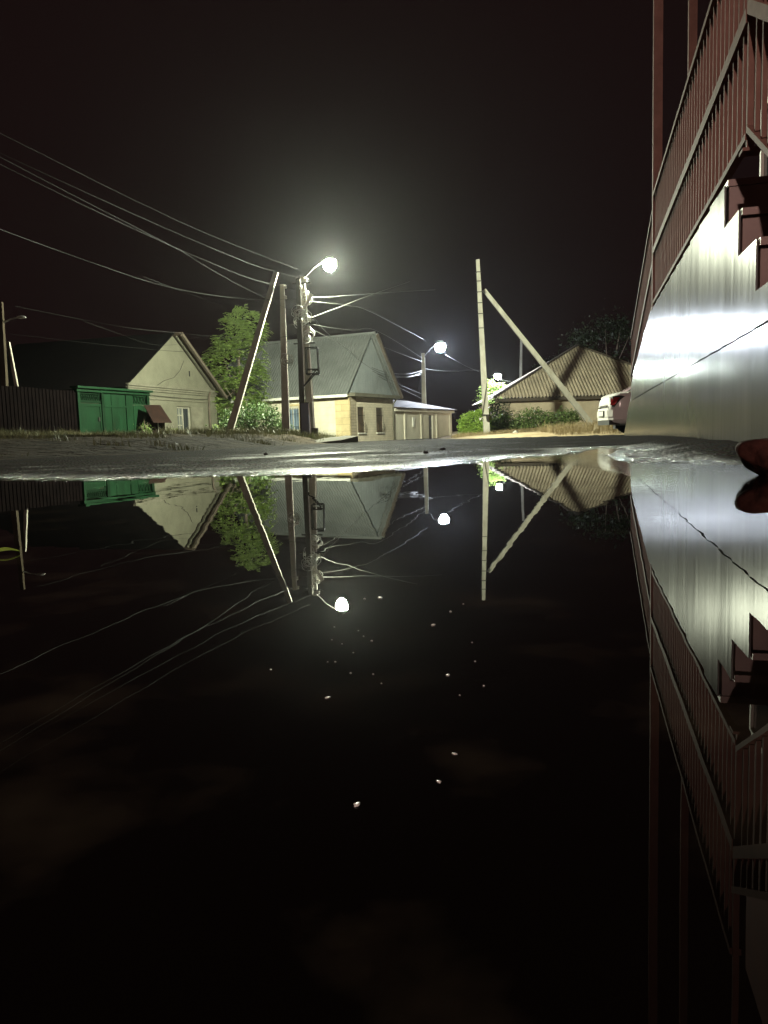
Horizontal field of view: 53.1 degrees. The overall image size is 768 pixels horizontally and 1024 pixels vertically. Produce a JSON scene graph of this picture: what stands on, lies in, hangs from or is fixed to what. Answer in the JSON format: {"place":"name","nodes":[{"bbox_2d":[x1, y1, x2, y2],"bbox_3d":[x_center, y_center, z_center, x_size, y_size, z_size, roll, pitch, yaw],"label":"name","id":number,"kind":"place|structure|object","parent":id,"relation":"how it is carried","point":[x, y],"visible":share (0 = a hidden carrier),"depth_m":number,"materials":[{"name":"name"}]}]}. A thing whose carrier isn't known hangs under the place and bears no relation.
{"place":"outdoors","nodes":[
{"label":"outdoors","id":0,"kind":"place"},
{"bbox_2d":[0,433,325,459],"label":"verge","id":1,"kind":"structure","parent":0,"point":[18,447],"depth_m":10.94,"materials":[{"name":"soil"}]},
{"bbox_2d":[6,342,18,385],"bbox_3d":[-12.784,-4.016,26.895,0.551,3.835,0.113,-2,6,0],"label":"pole brace","id":2,"kind":"object","parent":1,"relation":"on","point":[12,364],"visible":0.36,"depth_m":26.75,"materials":[{"name":"concrete"}]},
{"bbox_2d":[0,302,25,385],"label":"utility pole","id":3,"kind":"object","parent":1,"relation":"on","point":[3,369],"visible":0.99,"depth_m":25.99,"materials":[{"name":"wood"}]},
{"bbox_2d":[0,386,77,432],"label":"fence","id":4,"kind":"object","parent":1,"relation":"on","point":[29,408],"visible":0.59,"depth_m":26.86,"materials":[{"name":"metal"}]},
{"bbox_2d":[69,385,152,433],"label":"gate","id":5,"kind":"structure","parent":1,"relation":"on","point":[118,409],"depth_m":30.36,"materials":[{"name":"green metal"}]},
{"bbox_2d":[81,403,102,432],"bbox_3d":[-11.195,-3.482,29.426,0.105,1.340,1.120,0,6,20],"label":"door","id":6,"kind":"structure","parent":5,"relation":"in","point":[91,413],"depth_m":29.41,"materials":[{"name":"green paint"}]},
{"bbox_2d":[0,332,227,431],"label":"gabled house","id":7,"kind":"structure","parent":1,"relation":"on","point":[184,394],"depth_m":37.42,"materials":[{"name":"paint"}]},
{"bbox_2d":[177,406,203,431],"bbox_3d":[-10.001,-4.556,38.836,0.650,1.520,1.707,3,8,41],"label":"window","id":8,"kind":"structure","parent":7,"relation":"in","point":[183,414],"depth_m":39.16,"materials":[{"name":"grey glass"}]},
{"bbox_2d":[133,421,152,433],"bbox_3d":[-9.461,-3.233,30.272,0.960,0.886,0.844,-2,6,0],"label":"bush","id":9,"kind":"object","parent":1,"relation":"on","point":[142,426],"visible":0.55,"depth_m":30.30,"materials":[{"name":"green plant"}]},
{"bbox_2d":[144,405,171,433],"bbox_3d":[-9.405,-3.769,31.934,0.780,1.390,0.840,4,8,45],"label":"well","id":10,"kind":"object","parent":1,"relation":"on","point":[157,417],"visible":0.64,"depth_m":31.88,"materials":[{"name":"metal"}]},
{"bbox_2d":[212,413,226,429],"bbox_3d":[-6.390,-3.360,30.808,1.154,1.171,1.356,-2,6,0],"label":"bush","id":11,"kind":"object","parent":1,"relation":"on","point":[220,422],"visible":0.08,"depth_m":30.49,"materials":[{"name":"green plant"}]},
{"bbox_2d":[201,304,273,421],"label":"locust tree","id":12,"kind":"object","parent":1,"relation":"on","point":[221,348],"visible":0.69,"depth_m":41.76,"materials":[{"name":"green plant"}]},
{"bbox_2d":[205,396,293,431],"bbox_3d":[-4.808,-3.311,28.008,3.218,1.810,2.679,-2,6,0],"label":"bush","id":13,"kind":"object","parent":1,"relation":"on","point":[271,420],"visible":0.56,"depth_m":27.74,"materials":[{"name":"green plant"}]},
{"bbox_2d":[226,271,277,430],"bbox_3d":[-4.635,-5.272,26.592,2.191,5.889,0.233,-2,6,0],"label":"pole brace","id":14,"kind":"object","parent":1,"relation":"on","point":[243,383],"visible":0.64,"depth_m":26.50,"materials":[{"name":"wood"}]},
{"bbox_2d":[280,284,294,430],"bbox_3d":[-3.381,-5.026,26.743,0.564,5.678,0.439,-2,6,0],"label":"utility pole","id":15,"kind":"object","parent":1,"relation":"on","point":[284,361],"visible":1,"depth_m":26.70,"materials":[{"name":"wood"}]},
{"bbox_2d":[15,334,287,351],"bbox_3d":[-7.453,-5.508,25.285,8.708,0.388,0.736,-4,6,-24],"label":"overhead cable","id":16,"kind":"object","parent":15,"relation":"attached to","point":[142,348],"visible":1,"depth_m":25.36,"materials":[{"name":"grey metal"}]},
{"bbox_2d":[291,279,309,433],"bbox_3d":[-2.823,-5.116,26.607,0.625,5.812,0.410,-2,6,0],"label":"utility pole","id":17,"kind":"object","parent":1,"relation":"on","point":[300,310],"visible":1,"depth_m":26.56,"materials":[{"name":"grey concrete"}]},
{"bbox_2d":[0,157,293,311],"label":"overhead cable","id":18,"kind":"object","parent":17,"relation":"attached to","point":[122,220],"visible":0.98,"depth_m":17.89,"materials":[{"name":"grey metal"}]},
{"bbox_2d":[0,164,294,289],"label":"overhead cable","id":19,"kind":"object","parent":17,"relation":"attached to","point":[124,224],"visible":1,"depth_m":17.50,"materials":[{"name":"grey metal"}]},
{"bbox_2d":[0,229,295,299],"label":"overhead cable","id":20,"kind":"object","parent":17,"relation":"attached to","point":[141,279],"visible":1,"depth_m":21.22,"materials":[{"name":"grey metal"}]},
{"bbox_2d":[290,276,319,433],"bbox_3d":[-2.756,-5.227,26.990,0.970,6.004,0.711,-2,6,0],"label":"utility pole","id":21,"kind":"object","parent":1,"relation":"on","point":[309,375],"visible":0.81,"depth_m":26.98,"materials":[{"name":"concrete"}]},
{"bbox_2d":[0,133,290,266],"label":"overhead cable","id":22,"kind":"object","parent":21,"relation":"attached to","point":[116,191],"visible":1,"depth_m":17.07,"materials":[{"name":"grey metal"}]},
{"bbox_2d":[0,153,294,276],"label":"overhead cable","id":23,"kind":"object","parent":21,"relation":"attached to","point":[127,211],"visible":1,"depth_m":17.40,"materials":[{"name":"grey metal"}]},
{"bbox_2d":[16,306,295,338],"bbox_3d":[-7.022,-5.942,24.576,8.941,0.464,1.187,-6,7,-35],"label":"overhead cable","id":24,"kind":"object","parent":21,"relation":"attached to","point":[153,330],"visible":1,"depth_m":24.67,"materials":[{"name":"grey metal"}]},
{"bbox_2d":[305,256,335,276],"bbox_3d":[-2.256,-8.712,27.394,0.467,0.992,1.568,2,7,32],"label":"street lamp","id":25,"kind":"object","parent":21,"relation":"attached to","point":[329,263],"visible":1,"depth_m":27.66,"materials":[{"name":"glass"}]},
{"bbox_2d":[310,328,372,369],"bbox_3d":[-1.692,-7.184,34.511,0.187,0.457,15.052,-1,6,8],"label":"overhead cable","id":26,"kind":"object","parent":21,"relation":"attached to","point":[341,345],"visible":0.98,"depth_m":33.71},
{"bbox_2d":[314,281,409,316],"bbox_3d":[-0.547,-8.956,31.956,0.328,3.196,11.236,0,6,21],"label":"overhead cable","id":27,"kind":"object","parent":21,"relation":"attached to","point":[361,298],"visible":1,"depth_m":30.50,"materials":[{"name":"grey metal"}]},
{"bbox_2d":[310,301,418,336],"bbox_3d":[0.510,-10.341,42.863,0.780,2.502,33.030,-1,6,10],"label":"overhead cable","id":28,"kind":"object","parent":21,"relation":"attached to","point":[359,307],"visible":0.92,"depth_m":31.87,"materials":[{"name":"grey metal"}]},
{"bbox_2d":[313,324,421,357],"bbox_3d":[0.248,-9.230,43.025,0.371,1.788,33.022,-1,6,10],"label":"overhead cable","id":29,"kind":"object","parent":21,"relation":"attached to","point":[363,328],"visible":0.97,"depth_m":36.29,"materials":[{"name":"grey metal"}]},
{"bbox_2d":[313,290,425,297],"bbox_3d":[0.248,-10.254,35.875,0.218,3.511,19.406,0,6,17],"label":"overhead cable","id":30,"kind":"object","parent":21,"relation":"attached to","point":[370,293],"visible":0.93,"depth_m":32.31,"materials":[{"name":"grey metal"}]},
{"bbox_2d":[300,402,318,436],"bbox_3d":[-2.603,-3.217,26.780,0.570,1.201,0.330,-2,6,0],"label":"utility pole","id":31,"kind":"object","parent":1,"relation":"on","point":[305,419],"visible":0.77,"depth_m":26.64,"materials":[{"name":"metal"}]},
{"bbox_2d":[217,331,402,440],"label":"cream house","id":32,"kind":"structure","parent":1,"relation":"on","point":[353,395],"depth_m":43.61,"materials":[{"name":"beige brick"}]},
{"bbox_2d":[289,404,299,429],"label":"window","id":33,"kind":"structure","parent":32,"relation":"in","point":[294,412],"depth_m":43.34,"materials":[{"name":"blue glass"}]},
{"bbox_2d":[357,407,366,433],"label":"window","id":34,"kind":"structure","parent":32,"relation":"in","point":[361,417],"depth_m":42.94,"materials":[{"name":"glass"}]},
{"bbox_2d":[376,408,384,433],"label":"window","id":35,"kind":"structure","parent":32,"relation":"in","point":[379,411],"depth_m":44.85,"materials":[{"name":"glass"}]},
{"bbox_2d":[0,422,339,456],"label":"grass","id":36,"kind":"structure","parent":0,"point":[208,432],"depth_m":21.80,"materials":[{"name":"green plant"}]},
{"bbox_2d":[0,435,742,480],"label":"road","id":37,"kind":"structure","parent":0,"point":[360,456],"depth_m":3.23,"materials":[{"name":"grey asphalt"}]},
{"bbox_2d":[315,436,357,442],"bbox_3d":[-1.614,-2.244,24.361,1.550,0.228,1.350,-7,11,-17],"label":"paving slab","id":38,"kind":"object","parent":37,"relation":"on","point":[345,439],"depth_m":24.14,"materials":[{"name":"concrete"}]},
{"bbox_2d":[0,448,767,1023],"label":"puddle","id":39,"kind":"object","parent":37,"relation":"on","point":[194,764],"visible":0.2,"depth_m":0.26,"materials":[{"name":"liquid"}]},
{"bbox_2d":[0,547,19,551],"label":"leaf","id":40,"kind":"object","parent":39,"relation":"on","point":[4,548],"visible":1,"depth_m":0.75,"materials":[{"name":"green plant"}]},
{"bbox_2d":[735,438,767,475],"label":"stone","id":41,"kind":"object","parent":39,"relation":"in","point":[752,454],"visible":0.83,"depth_m":1.53,"materials":[{"name":"red stone"}]},
{"bbox_2d":[393,400,455,439],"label":"outbuilding","id":42,"kind":"structure","parent":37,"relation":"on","point":[415,421],"depth_m":50.73,"materials":[{"name":"paint"}]},
{"bbox_2d":[429,415,431,437],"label":"door","id":43,"kind":"structure","parent":42,"relation":"in","point":[430,427],"depth_m":51.99,"materials":[{"name":"metal"}]},
{"bbox_2d":[597,371,630,432],"bbox_3d":[7.699,-2.832,19.395,4.372,1.622,1.786,-1,6,4],"label":"parked car","id":44,"kind":"object","parent":37,"relation":"on","point":[613,409],"visible":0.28,"depth_m":18.87,"materials":[{"name":"white paint"}]},
{"bbox_2d":[624,176,767,441],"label":"porch","id":45,"kind":"object","parent":37,"relation":"on","point":[700,369],"visible":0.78,"depth_m":3.33,"materials":[{"name":"metal"}]},
{"bbox_2d":[631,211,651,383],"bbox_3d":[2.668,-1.917,7.963,0.044,1.610,2.954,0,6,15],"label":"railing","id":46,"kind":"object","parent":45,"relation":"on","point":[643,307],"visible":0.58,"depth_m":7.60,"materials":[{"name":"brown paint"}]},
{"bbox_2d":[651,0,662,309],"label":"porch column","id":47,"kind":"structure","parent":45,"relation":"on","point":[657,85],"depth_m":6.30,"materials":[{"name":"brown paint"}]},
{"bbox_2d":[687,0,697,76],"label":"porch column","id":48,"kind":"structure","parent":45,"relation":"on","point":[692,22],"depth_m":6.97,"materials":[{"name":"brown paint"}]},
{"bbox_2d":[653,0,747,302],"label":"railing","id":49,"kind":"object","parent":45,"relation":"on","point":[702,160],"visible":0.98,"depth_m":3.80,"materials":[{"name":"brown paint"}]},
{"bbox_2d":[739,14,760,157],"bbox_3d":[1.284,-3.049,2.626,0.065,3.500,0.070,0,6,14],"label":"porch post","id":50,"kind":"object","parent":49,"relation":"attached to","point":[750,149],"visible":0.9,"depth_m":2.77,"materials":[{"name":"brown paint"}]},
{"bbox_2d":[746,0,767,156],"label":"railing","id":51,"kind":"object","parent":45,"relation":"on","point":[758,9],"visible":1,"depth_m":2.58,"materials":[{"name":"brown paint"}]},
{"bbox_2d":[759,97,767,175],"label":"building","id":52,"kind":"structure","parent":37,"relation":"on","point":[763,171],"depth_m":8.08,"materials":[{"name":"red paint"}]},
{"bbox_2d":[759,98,767,175],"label":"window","id":53,"kind":"structure","parent":52,"relation":"in","point":[763,171],"depth_m":8.08,"materials":[{"name":"white glass"}]},
{"bbox_2d":[0,0,762,430],"label":"sky","id":54,"kind":"structure","parent":0,"point":[398,142],"materials":[{"name":"black"}]},
{"bbox_2d":[434,430,623,438],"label":"verge","id":55,"kind":"structure","parent":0,"point":[528,434],"depth_m":28.54,"materials":[{"name":"brown soil"}]},
{"bbox_2d":[421,353,426,409],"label":"utility pole","id":56,"kind":"object","parent":55,"relation":"on","point":[423,379],"visible":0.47,"depth_m":59.17,"materials":[{"name":"concrete"}]},
{"bbox_2d":[425,340,444,354],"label":"street lamp","id":57,"kind":"object","parent":56,"relation":"attached to","point":[439,345],"visible":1,"depth_m":60.70,"materials":[{"name":"glass"}]},
{"bbox_2d":[456,408,494,433],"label":"hedge","id":58,"kind":"object","parent":55,"relation":"on","point":[464,426],"visible":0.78,"depth_m":40.52,"materials":[{"name":"green plant"}]},
{"bbox_2d":[475,259,489,433],"bbox_3d":[5.082,-8.070,39.369,0.620,9.512,0.492,-2,6,0],"label":"utility pole","id":59,"kind":"object","parent":55,"relation":"on","point":[485,412],"visible":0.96,"depth_m":39.30,"materials":[{"name":"concrete"}]},
{"bbox_2d":[475,378,508,406],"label":"roadside tree","id":60,"kind":"object","parent":55,"relation":"on","point":[490,384],"visible":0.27,"depth_m":88.84,"materials":[{"name":"green plant"}]},
{"bbox_2d":[478,389,514,428],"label":"shrub","id":61,"kind":"object","parent":55,"relation":"on","point":[495,410],"visible":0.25,"depth_m":45.92,"materials":[{"name":"green plant"}]},
{"bbox_2d":[494,372,504,398],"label":"street lamp","id":62,"kind":"object","parent":55,"relation":"on","point":[497,375],"visible":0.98,"depth_m":86.73,"materials":[{"name":"glass"}]},
{"bbox_2d":[489,407,530,430],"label":"shrub","id":63,"kind":"object","parent":55,"relation":"on","point":[499,422],"visible":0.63,"depth_m":42.12,"materials":[{"name":"green plant"}]},
{"bbox_2d":[519,340,521,397],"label":"utility pole","id":64,"kind":"object","parent":55,"relation":"on","point":[520,375],"visible":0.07,"depth_m":78.77,"materials":[{"name":"concrete"}]},
{"bbox_2d":[509,406,558,429],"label":"shrub","id":65,"kind":"object","parent":55,"relation":"on","point":[533,419],"visible":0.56,"depth_m":42.42,"materials":[{"name":"green plant"}]},
{"bbox_2d":[483,288,592,424],"bbox_3d":[8.266,-7.675,39.856,6.190,7.825,0.283,-2,6,0],"label":"pole brace","id":66,"kind":"object","parent":55,"relation":"on","point":[556,380],"visible":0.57,"depth_m":39.75,"materials":[{"name":"concrete"}]},
{"bbox_2d":[473,344,630,428],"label":"house","id":67,"kind":"structure","parent":55,"relation":"on","point":[578,369],"depth_m":50.23,"materials":[{"name":"beige ceramic"}]},
{"bbox_2d":[525,354,580,397],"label":"background tree","id":68,"kind":"object","parent":55,"relation":"on","point":[539,365],"visible":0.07,"depth_m":108.64,"materials":[{"name":"green plant"}]},
{"bbox_2d":[538,406,583,427],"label":"shrub","id":69,"kind":"object","parent":55,"relation":"on","point":[570,415],"visible":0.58,"depth_m":42.30,"materials":[{"name":"green plant"}]},
{"bbox_2d":[544,306,633,395],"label":"background tree","id":70,"kind":"object","parent":55,"relation":"on","point":[607,323],"visible":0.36,"depth_m":72.32,"materials":[{"name":"green plant"}]},
{"bbox_2d":[449,417,621,437],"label":"grass","id":71,"kind":"structure","parent":0,"point":[579,427],"depth_m":27.58,"materials":[{"name":"green plant"}]}
]}

